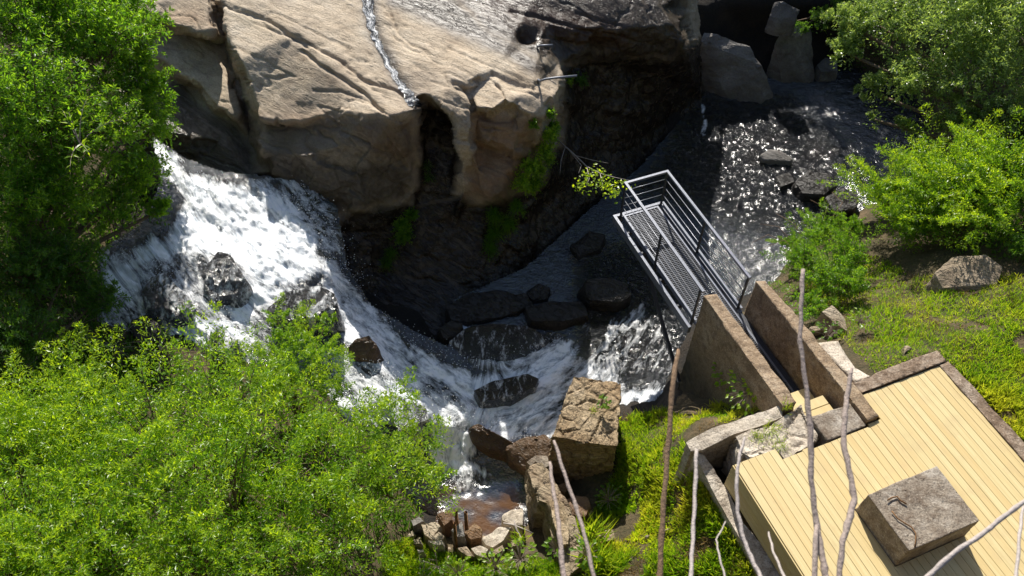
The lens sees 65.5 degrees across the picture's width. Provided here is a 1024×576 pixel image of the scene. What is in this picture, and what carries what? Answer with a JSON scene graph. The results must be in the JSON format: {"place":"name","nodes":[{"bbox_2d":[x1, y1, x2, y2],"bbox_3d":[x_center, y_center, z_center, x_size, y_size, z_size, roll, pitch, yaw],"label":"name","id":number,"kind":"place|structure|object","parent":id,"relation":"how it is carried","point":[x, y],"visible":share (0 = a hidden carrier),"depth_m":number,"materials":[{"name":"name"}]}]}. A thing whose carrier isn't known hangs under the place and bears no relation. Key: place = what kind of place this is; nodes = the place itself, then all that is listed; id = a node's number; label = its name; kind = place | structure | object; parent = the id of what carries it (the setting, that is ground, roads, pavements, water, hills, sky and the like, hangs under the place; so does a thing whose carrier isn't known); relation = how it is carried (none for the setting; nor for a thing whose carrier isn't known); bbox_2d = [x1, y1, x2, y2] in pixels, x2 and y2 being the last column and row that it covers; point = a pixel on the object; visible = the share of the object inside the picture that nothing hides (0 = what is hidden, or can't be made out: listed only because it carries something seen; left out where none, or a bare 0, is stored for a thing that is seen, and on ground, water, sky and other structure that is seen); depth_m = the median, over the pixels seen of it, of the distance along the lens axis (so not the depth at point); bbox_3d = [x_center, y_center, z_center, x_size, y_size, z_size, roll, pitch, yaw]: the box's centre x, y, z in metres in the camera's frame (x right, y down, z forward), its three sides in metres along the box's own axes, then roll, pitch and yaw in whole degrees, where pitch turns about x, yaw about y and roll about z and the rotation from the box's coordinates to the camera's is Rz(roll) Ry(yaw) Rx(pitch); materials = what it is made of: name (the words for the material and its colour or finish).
{"place":"outdoors","nodes":[
{"label":"outdoors","id":0,"kind":"place"},
{"bbox_2d":[97,135,477,452],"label":"waterfall","id":1,"kind":"structure","parent":0,"point":[271,253],"depth_m":19.50,"materials":[{"name":"liquid"}]},
{"bbox_2d":[112,164,568,442],"bbox_3d":[-4.009,0.176,19.765,11.155,3.718,4.753,14,52,12],"label":"spray","id":2,"kind":"object","parent":1,"relation":"on","point":[369,323],"visible":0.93,"depth_m":19.16,"materials":[{"name":"white liquid"}]},
{"bbox_2d":[119,0,701,335],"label":"rock outcrop","id":3,"kind":"object","parent":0,"point":[309,94],"visible":0.81,"depth_m":21.01,"materials":[{"name":"stone"}]},
{"bbox_2d":[377,247,401,272],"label":"cliff plant","id":4,"kind":"object","parent":3,"relation":"on","point":[391,253],"visible":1,"depth_m":21.60,"materials":[{"name":"green plant"}]},
{"bbox_2d":[362,0,420,105],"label":"rivulet","id":5,"kind":"structure","parent":3,"relation":"on","point":[410,98],"depth_m":20.27,"materials":[{"name":"liquid"}]},
{"bbox_2d":[389,206,419,245],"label":"cliff plant","id":6,"kind":"object","parent":3,"relation":"on","point":[402,225],"visible":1,"depth_m":21.13,"materials":[{"name":"green plant"}]},
{"bbox_2d":[479,197,528,263],"bbox_3d":[-0.335,-1.703,21.629,1.511,1.962,1.057,-18,52,-14],"label":"cliff plant","id":7,"kind":"object","parent":3,"relation":"on","point":[492,216],"visible":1,"depth_m":21.59,"materials":[{"name":"green plant"}]},
{"bbox_2d":[510,126,558,197],"bbox_3d":[0.540,-3.104,20.465,0.878,2.110,1.619,35,58,26],"label":"cliff plant","id":8,"kind":"object","parent":3,"relation":"on","point":[535,168],"visible":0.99,"depth_m":20.23,"materials":[{"name":"green plant"}]},
{"bbox_2d":[530,105,561,193],"bbox_3d":[0.889,-3.645,20.574,1.193,2.811,0.862,-29,56,-22],"label":"cliff plant","id":9,"kind":"object","parent":3,"relation":"on","point":[555,124],"visible":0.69,"depth_m":20.50,"materials":[{"name":"green plant"}]},
{"bbox_2d":[557,139,635,203],"bbox_3d":[1.769,-3.017,20.602,1.438,0.731,3.032,-36,59,-26],"label":"leafy branch","id":10,"kind":"object","parent":3,"relation":"on","point":[602,182],"visible":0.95,"depth_m":20.31,"materials":[{"name":"green plant"}]},
{"bbox_2d":[384,432,528,535],"bbox_3d":[-1.002,4.528,18.339,4.288,0.962,2.590,0,50,0],"label":"pool","id":11,"kind":"object","parent":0,"point":[491,491],"visible":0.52,"depth_m":18.70,"materials":[{"name":"liquid"}]},
{"bbox_2d":[0,0,1023,575],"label":"bank","id":12,"kind":"structure","parent":0,"point":[932,260],"depth_m":17.46,"materials":[{"name":"green plant"}]},
{"bbox_2d":[0,221,131,378],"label":"tree","id":13,"kind":"object","parent":12,"relation":"on","point":[14,332],"visible":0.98,"depth_m":15.93,"materials":[{"name":"green plant"}]},
{"bbox_2d":[0,319,152,532],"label":"shrub","id":14,"kind":"object","parent":12,"relation":"on","point":[23,427],"visible":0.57,"depth_m":13.22,"materials":[{"name":"green plant"}]},
{"bbox_2d":[57,99,123,171],"bbox_3d":[-7.864,-2.766,14.256,1.141,0.528,1.426,17,52,14],"label":"leafy plant","id":15,"kind":"object","parent":12,"relation":"on","point":[72,127],"visible":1,"depth_m":14.41,"materials":[{"name":"green plant"}]},
{"bbox_2d":[0,0,182,271],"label":"tree","id":16,"kind":"object","parent":12,"relation":"on","point":[45,194],"visible":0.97,"depth_m":16.75,"materials":[{"name":"green plant"}]},
{"bbox_2d":[117,325,182,374],"bbox_3d":[-7.585,1.208,16.973,1.184,0.456,1.182,17,52,14],"label":"leafy plant","id":17,"kind":"object","parent":12,"relation":"on","point":[166,337],"visible":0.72,"depth_m":17.05,"materials":[{"name":"green plant"}]},
{"bbox_2d":[0,423,306,575],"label":"shrub","id":18,"kind":"object","parent":12,"relation":"on","point":[17,553],"visible":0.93,"depth_m":11.16,"materials":[{"name":"green plant"}]},
{"bbox_2d":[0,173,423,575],"bbox_3d":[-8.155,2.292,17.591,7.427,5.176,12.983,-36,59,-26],"label":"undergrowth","id":19,"kind":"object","parent":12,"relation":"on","point":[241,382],"visible":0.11,"depth_m":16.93,"materials":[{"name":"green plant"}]},
{"bbox_2d":[0,299,463,575],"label":"shrub","id":20,"kind":"object","parent":12,"relation":"on","point":[155,434],"visible":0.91,"depth_m":13.07,"materials":[{"name":"green plant"}]},
{"bbox_2d":[225,291,355,419],"bbox_3d":[-4.575,1.777,16.831,2.772,2.564,2.813,0,50,0],"label":"shrub","id":21,"kind":"object","parent":12,"relation":"on","point":[317,355],"visible":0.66,"depth_m":16.48,"materials":[{"name":"green plant"}]},
{"bbox_2d":[421,522,441,543],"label":"rock","id":22,"kind":"object","parent":12,"relation":"on","point":[430,530],"visible":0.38,"depth_m":16.89,"materials":[{"name":"beige stone"}]},
{"bbox_2d":[439,555,476,575],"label":"leafy plant","id":23,"kind":"object","parent":12,"relation":"on","point":[458,562],"visible":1,"depth_m":15.80,"materials":[{"name":"green plant"}]},
{"bbox_2d":[464,523,482,551],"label":"rock","id":24,"kind":"object","parent":12,"relation":"on","point":[473,534],"visible":0.62,"depth_m":16.95,"materials":[{"name":"brown stone"}]},
{"bbox_2d":[378,535,580,575],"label":"grass","id":25,"kind":"structure","parent":12,"relation":"on","point":[485,563],"depth_m":16.32,"materials":[{"name":"green plant"}]},
{"bbox_2d":[478,548,514,575],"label":"leafy plant","id":26,"kind":"object","parent":12,"relation":"on","point":[495,566],"visible":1,"depth_m":16.02,"materials":[{"name":"green plant"}]},
{"bbox_2d":[481,527,512,551],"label":"rock","id":27,"kind":"object","parent":12,"relation":"on","point":[497,538],"visible":0.45,"depth_m":16.83,"materials":[{"name":"stone"}]},
{"bbox_2d":[504,537,538,574],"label":"leafy plant","id":28,"kind":"object","parent":12,"relation":"on","point":[519,559],"visible":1,"depth_m":16.17,"materials":[{"name":"green plant"}]},
{"bbox_2d":[524,461,584,575],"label":"ruined wall","id":29,"kind":"structure","parent":12,"relation":"on","point":[537,485],"depth_m":16.89,"materials":[{"name":"beige stone"}]},
{"bbox_2d":[547,499,568,547],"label":"rock","id":30,"kind":"object","parent":29,"relation":"on","point":[564,521],"visible":0.72,"depth_m":16.19,"materials":[{"name":"brown stone"}]},
{"bbox_2d":[567,496,590,522],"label":"rock","id":31,"kind":"object","parent":12,"relation":"on","point":[583,503],"visible":0.32,"depth_m":17.05,"materials":[{"name":"brown stone"}]},
{"bbox_2d":[548,377,620,483],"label":"stone pier","id":32,"kind":"structure","parent":12,"relation":"on","point":[585,439],"depth_m":17.50,"materials":[{"name":"brown stone"}]},
{"bbox_2d":[569,539,602,569],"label":"leafy plant","id":33,"kind":"object","parent":12,"relation":"on","point":[584,561],"visible":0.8,"depth_m":15.55,"materials":[{"name":"green plant"}]},
{"bbox_2d":[571,511,618,560],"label":"grass tuft","id":34,"kind":"object","parent":12,"relation":"on","point":[591,528],"visible":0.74,"depth_m":16.21,"materials":[{"name":"green plant"}]},
{"bbox_2d":[569,535,633,575],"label":"grass tuft","id":35,"kind":"object","parent":12,"relation":"on","point":[597,564],"visible":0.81,"depth_m":15.62,"materials":[{"name":"green plant"}]},
{"bbox_2d":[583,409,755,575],"bbox_3d":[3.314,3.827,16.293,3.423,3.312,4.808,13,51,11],"label":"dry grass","id":36,"kind":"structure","parent":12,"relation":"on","point":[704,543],"depth_m":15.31,"materials":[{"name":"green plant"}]},
{"bbox_2d":[580,399,762,575],"bbox_3d":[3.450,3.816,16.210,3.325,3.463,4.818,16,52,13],"label":"grass","id":37,"kind":"structure","parent":12,"relation":"on","point":[728,545],"depth_m":15.92,"materials":[{"name":"green plant"}]},
{"bbox_2d":[594,482,623,512],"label":"leafy plant","id":38,"kind":"object","parent":37,"relation":"on","point":[609,498],"visible":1,"depth_m":17.22,"materials":[{"name":"green plant"}]},
{"bbox_2d":[612,170,798,392],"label":"metal walkway","id":39,"kind":"structure","parent":12,"relation":"on","point":[699,260],"depth_m":18.21,"materials":[{"name":"paint"}]},
{"bbox_2d":[673,406,781,483],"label":"wall","id":40,"kind":"structure","parent":12,"relation":"on","point":[712,445],"depth_m":14.71,"materials":[{"name":"stone"}]},
{"bbox_2d":[684,453,779,575],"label":"wall","id":41,"kind":"structure","parent":12,"relation":"on","point":[710,480],"depth_m":14.24,"materials":[{"name":"stone"}]},
{"bbox_2d":[678,294,795,416],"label":"walkway wall","id":42,"kind":"structure","parent":12,"relation":"on","point":[722,340],"depth_m":16.21,"materials":[{"name":"concrete"}]},
{"bbox_2d":[725,370,756,414],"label":"leafy plant","id":43,"kind":"object","parent":12,"relation":"on","point":[741,393],"visible":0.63,"depth_m":15.63,"materials":[{"name":"green plant"}]},
{"bbox_2d":[721,405,818,478],"bbox_3d":[4.833,3.169,14.923,1.605,1.564,0.915,-19,53,-15],"label":"rock","id":44,"kind":"object","parent":12,"relation":"on","point":[795,423],"visible":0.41,"depth_m":14.46,"materials":[{"name":"grey stone"}]},
{"bbox_2d":[740,281,878,427],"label":"walkway wall","id":45,"kind":"structure","parent":12,"relation":"on","point":[771,316],"depth_m":15.94,"materials":[{"name":"concrete"}]},
{"bbox_2d":[791,389,832,415],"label":"wooden steps","id":46,"kind":"structure","parent":12,"relation":"on","point":[820,405],"depth_m":15.14,"materials":[{"name":"brown wood"}]},
{"bbox_2d":[760,197,885,324],"bbox_3d":[7.524,-0.548,19.622,2.700,2.301,5.200,10,51,8],"label":"shrub","id":47,"kind":"object","parent":12,"relation":"on","point":[840,244],"visible":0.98,"depth_m":19.36,"materials":[{"name":"green plant"}]},
{"bbox_2d":[794,0,857,33],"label":"shrub","id":48,"kind":"object","parent":12,"relation":"on","point":[813,17],"visible":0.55,"depth_m":26.00,"materials":[{"name":"green plant"}]},
{"bbox_2d":[811,320,843,341],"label":"leafy plant","id":49,"kind":"object","parent":12,"relation":"on","point":[825,330],"visible":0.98,"depth_m":17.02,"materials":[{"name":"green plant"}]},
{"bbox_2d":[813,305,846,335],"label":"rock","id":50,"kind":"object","parent":12,"relation":"on","point":[830,314],"visible":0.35,"depth_m":17.42,"materials":[{"name":"beige stone"}]},
{"bbox_2d":[812,404,865,447],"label":"concrete slab","id":51,"kind":"structure","parent":12,"relation":"on","point":[827,426],"depth_m":14.45,"materials":[{"name":"grey concrete"}]},
{"bbox_2d":[819,341,868,382],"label":"concrete slab","id":52,"kind":"structure","parent":12,"relation":"on","point":[837,355],"depth_m":15.69,"materials":[{"name":"grey concrete"}]},
{"bbox_2d":[846,307,876,332],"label":"leafy plant","id":53,"kind":"object","parent":12,"relation":"on","point":[861,323],"visible":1,"depth_m":16.90,"materials":[{"name":"green plant"}]},
{"bbox_2d":[724,366,1023,575],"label":"wooden deck","id":54,"kind":"structure","parent":12,"relation":"on","point":[932,418],"depth_m":13.76,"materials":[{"name":"brown wood"}]},
{"bbox_2d":[855,466,978,566],"bbox_3d":[6.607,3.755,13.071,1.391,0.779,1.034,-17,52,-13],"label":"concrete block","id":55,"kind":"object","parent":54,"relation":"on","point":[913,517],"depth_m":12.81,"materials":[{"name":"grey concrete"}]},
{"bbox_2d":[853,351,945,394],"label":"stone kerb","id":56,"kind":"structure","parent":12,"relation":"on","point":[899,372],"depth_m":15.13,"materials":[{"name":"stone"}]},
{"bbox_2d":[804,252,1023,439],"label":"grass","id":57,"kind":"structure","parent":12,"relation":"on","point":[1000,392],"depth_m":16.25,"materials":[{"name":"green plant"}]},
{"bbox_2d":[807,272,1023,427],"bbox_3d":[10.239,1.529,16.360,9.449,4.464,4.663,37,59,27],"label":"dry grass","id":58,"kind":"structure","parent":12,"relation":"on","point":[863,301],"depth_m":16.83,"materials":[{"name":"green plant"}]},
{"bbox_2d":[815,102,1023,255],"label":"shrub","id":59,"kind":"object","parent":12,"relation":"on","point":[992,178],"visible":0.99,"depth_m":18.77,"materials":[{"name":"green plant"}]},
{"bbox_2d":[819,0,1023,152],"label":"tree","id":60,"kind":"object","parent":12,"relation":"on","point":[978,11],"visible":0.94,"depth_m":20.89,"materials":[{"name":"green plant"}]},
{"bbox_2d":[825,0,1023,258],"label":"undergrowth","id":61,"kind":"object","parent":12,"relation":"on","point":[994,251],"visible":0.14,"depth_m":23.80,"materials":[{"name":"green plant"}]},
{"bbox_2d":[924,255,1002,293],"bbox_3d":[10.085,-0.016,17.969,1.434,1.537,1.002,0,50,0],"label":"boulder","id":62,"kind":"object","parent":12,"relation":"on","point":[973,273],"visible":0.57,"depth_m":17.59,"materials":[{"name":"beige stone"}]},
{"bbox_2d":[939,362,1023,461],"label":"stone kerb","id":63,"kind":"structure","parent":12,"relation":"on","point":[1006,432],"depth_m":14.61,"materials":[{"name":"stone"}]},
{"bbox_2d":[997,125,1023,267],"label":"shrub","id":64,"kind":"object","parent":12,"relation":"on","point":[1019,249],"visible":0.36,"depth_m":17.58,"materials":[{"name":"green plant"}]},
{"bbox_2d":[107,0,924,534],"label":"river bed","id":65,"kind":"object","parent":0,"point":[741,20],"visible":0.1,"depth_m":26.58,"materials":[{"name":"stone"}]},
{"bbox_2d":[131,315,165,351],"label":"rock","id":66,"kind":"object","parent":65,"relation":"on","point":[143,329],"visible":0.46,"depth_m":17.74,"materials":[{"name":"stone"}]},
{"bbox_2d":[142,273,195,328],"bbox_3d":[-7.931,0.388,18.379,1.172,1.033,1.334,-15,52,-12],"label":"rock","id":67,"kind":"object","parent":65,"relation":"on","point":[164,296],"visible":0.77,"depth_m":18.03,"materials":[{"name":"stone"}]},
{"bbox_2d":[201,252,252,307],"bbox_3d":[-6.747,-0.061,18.713,1.084,1.067,1.353,-31,57,-24],"label":"rock","id":68,"kind":"object","parent":65,"relation":"on","point":[226,282],"visible":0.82,"depth_m":18.50,"materials":[{"name":"stone"}]},
{"bbox_2d":[207,330,246,364],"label":"rock","id":69,"kind":"object","parent":65,"relation":"on","point":[227,337],"visible":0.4,"depth_m":17.73,"materials":[{"name":"stone"}]},
{"bbox_2d":[267,286,345,337],"bbox_3d":[-4.855,0.844,18.948,1.638,1.714,0.832,-13,51,-11],"label":"rock","id":70,"kind":"object","parent":65,"relation":"on","point":[326,300],"visible":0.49,"depth_m":18.43,"materials":[{"name":"stone"}]},
{"bbox_2d":[348,336,383,363],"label":"rock","id":71,"kind":"object","parent":65,"relation":"on","point":[364,349],"visible":0.54,"depth_m":18.77,"materials":[{"name":"brown stone"}]},
{"bbox_2d":[392,400,432,443],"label":"rock","id":72,"kind":"object","parent":65,"relation":"on","point":[423,418],"visible":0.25,"depth_m":18.39,"materials":[{"name":"stone"}]},
{"bbox_2d":[437,511,452,536],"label":"rock","id":73,"kind":"object","parent":65,"relation":"on","point":[445,521],"visible":0.65,"depth_m":17.61,"materials":[{"name":"brown stone"}]},
{"bbox_2d":[436,321,463,346],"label":"rock","id":74,"kind":"object","parent":65,"relation":"on","point":[448,332],"visible":0.49,"depth_m":20.49,"materials":[{"name":"stone"}]},
{"bbox_2d":[445,290,532,326],"bbox_3d":[-0.581,0.725,21.199,2.537,1.134,1.104,0,50,0],"label":"rock","id":75,"kind":"object","parent":65,"relation":"on","point":[474,308],"visible":0.59,"depth_m":20.86,"materials":[{"name":"stone"}]},
{"bbox_2d":[468,424,512,462],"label":"rock","id":76,"kind":"object","parent":65,"relation":"on","point":[489,443],"visible":0.77,"depth_m":18.80,"materials":[{"name":"brown stone"}]},
{"bbox_2d":[501,508,523,538],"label":"rock","id":77,"kind":"object","parent":65,"relation":"on","point":[510,516],"visible":0.52,"depth_m":17.43,"materials":[{"name":"stone"}]},
{"bbox_2d":[505,434,551,477],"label":"rock","id":78,"kind":"object","parent":65,"relation":"on","point":[521,452],"visible":0.58,"depth_m":18.55,"materials":[{"name":"brown stone"}]},
{"bbox_2d":[524,455,548,483],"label":"rock","id":79,"kind":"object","parent":65,"relation":"on","point":[540,459],"depth_m":17.92,"materials":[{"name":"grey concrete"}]},
{"bbox_2d":[569,231,605,259],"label":"rock","id":80,"kind":"object","parent":65,"relation":"on","point":[589,243],"visible":0.61,"depth_m":22.20,"materials":[{"name":"stone"}]},
{"bbox_2d":[700,33,772,103],"bbox_3d":[7.465,-7.155,26.499,2.706,2.172,0.866,20,53,16],"label":"boulder","id":81,"kind":"object","parent":65,"relation":"on","point":[731,69],"visible":0.75,"depth_m":26.34,"materials":[{"name":"stone"}]},
{"bbox_2d":[766,25,813,82],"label":"boulder","id":82,"kind":"object","parent":65,"relation":"on","point":[791,58],"visible":0.82,"depth_m":27.01,"materials":[{"name":"stone"}]},
{"bbox_2d":[765,1,799,36],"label":"rock","id":83,"kind":"object","parent":82,"relation":"on","point":[782,19],"visible":1,"depth_m":25.86,"materials":[{"name":"stone"}]},
{"bbox_2d":[821,188,857,222],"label":"rock","id":84,"kind":"object","parent":65,"relation":"on","point":[849,209],"visible":0.63,"depth_m":23.05,"materials":[{"name":"stone"}]},
{"bbox_2d":[448,69,923,442],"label":"stream","id":85,"kind":"structure","parent":0,"point":[711,148],"depth_m":23.09,"materials":[{"name":"liquid"}]},
{"bbox_2d":[449,324,548,361],"bbox_3d":[-0.339,1.504,20.558,2.755,0.810,1.060,0,50,0],"label":"rock","id":86,"kind":"object","parent":85,"relation":"in","point":[480,342],"visible":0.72,"depth_m":20.33,"materials":[{"name":"stone"}]},
{"bbox_2d":[474,374,538,408],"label":"rock","id":87,"kind":"object","parent":85,"relation":"in","point":[510,391],"visible":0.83,"depth_m":19.43,"materials":[{"name":"stone"}]},
{"bbox_2d":[526,283,550,303],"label":"rock","id":88,"kind":"object","parent":85,"relation":"in","point":[538,293],"visible":0.5,"depth_m":21.10,"materials":[{"name":"stone"}]},
{"bbox_2d":[524,301,588,330],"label":"rock","id":89,"kind":"object","parent":85,"relation":"in","point":[552,316],"visible":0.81,"depth_m":20.60,"materials":[{"name":"stone"}]},
{"bbox_2d":[576,278,630,311],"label":"rock","id":90,"kind":"object","parent":85,"relation":"in","point":[606,294],"visible":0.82,"depth_m":20.82,"materials":[{"name":"stone"}]},
{"bbox_2d":[757,150,791,165],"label":"rock","id":91,"kind":"object","parent":85,"relation":"in","point":[771,157],"visible":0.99,"depth_m":24.66,"materials":[{"name":"stone"}]},
{"bbox_2d":[775,173,794,190],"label":"rock","id":92,"kind":"object","parent":85,"relation":"in","point":[785,181],"visible":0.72,"depth_m":24.04,"materials":[{"name":"stone"}]},
{"bbox_2d":[791,170,836,202],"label":"rock","id":93,"kind":"object","parent":85,"relation":"in","point":[805,187],"visible":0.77,"depth_m":23.66,"materials":[{"name":"stone"}]},
{"bbox_2d":[814,58,837,81],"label":"rock","id":94,"kind":"object","parent":85,"relation":"in","point":[824,71],"visible":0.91,"depth_m":27.36,"materials":[{"name":"stone"}]},
{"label":"hillside","id":95,"kind":"structure","parent":0,"visible":0},
{"bbox_2d":[549,461,565,575],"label":"bare stem","id":96,"kind":"object","parent":95,"relation":"on","point":[560,544],"visible":1,"depth_m":3.54,"materials":[{"name":"grey wood"}]},
{"bbox_2d":[553,440,595,575],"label":"bare stem","id":97,"kind":"object","parent":95,"relation":"on","point":[585,539],"visible":1,"depth_m":3.58,"materials":[{"name":"grey wood"}]},
{"bbox_2d":[657,349,679,575],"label":"bare stem","id":98,"kind":"object","parent":95,"relation":"on","point":[661,536],"visible":1,"depth_m":3.67,"materials":[{"name":"wood"}]},
{"bbox_2d":[689,449,697,575],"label":"bare stem","id":99,"kind":"object","parent":95,"relation":"on","point":[692,546],"visible":1,"depth_m":3.60,"materials":[{"name":"grey wood"}]},
{"bbox_2d":[734,437,761,575],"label":"bare stem","id":100,"kind":"object","parent":95,"relation":"on","point":[744,540],"visible":1,"depth_m":3.59,"materials":[{"name":"grey wood"}]},
{"bbox_2d":[797,269,828,575],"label":"bare stem","id":101,"kind":"object","parent":95,"relation":"on","point":[818,549],"visible":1,"depth_m":3.61,"materials":[{"name":"grey wood"}]},
{"bbox_2d":[836,367,857,575],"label":"bare stem","id":102,"kind":"object","parent":95,"relation":"on","point":[847,523],"visible":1,"depth_m":3.62,"materials":[{"name":"grey wood"}]},
{"bbox_2d":[925,499,1023,575],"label":"bare stem","id":103,"kind":"object","parent":95,"relation":"on","point":[943,562],"visible":1,"depth_m":3.14,"materials":[{"name":"grey wood"}]},
{"bbox_2d":[1014,506,1023,575],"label":"bare stem","id":104,"kind":"object","parent":95,"relation":"on","point":[1018,552],"visible":0.98,"depth_m":3.42,"materials":[{"name":"grey wood"}]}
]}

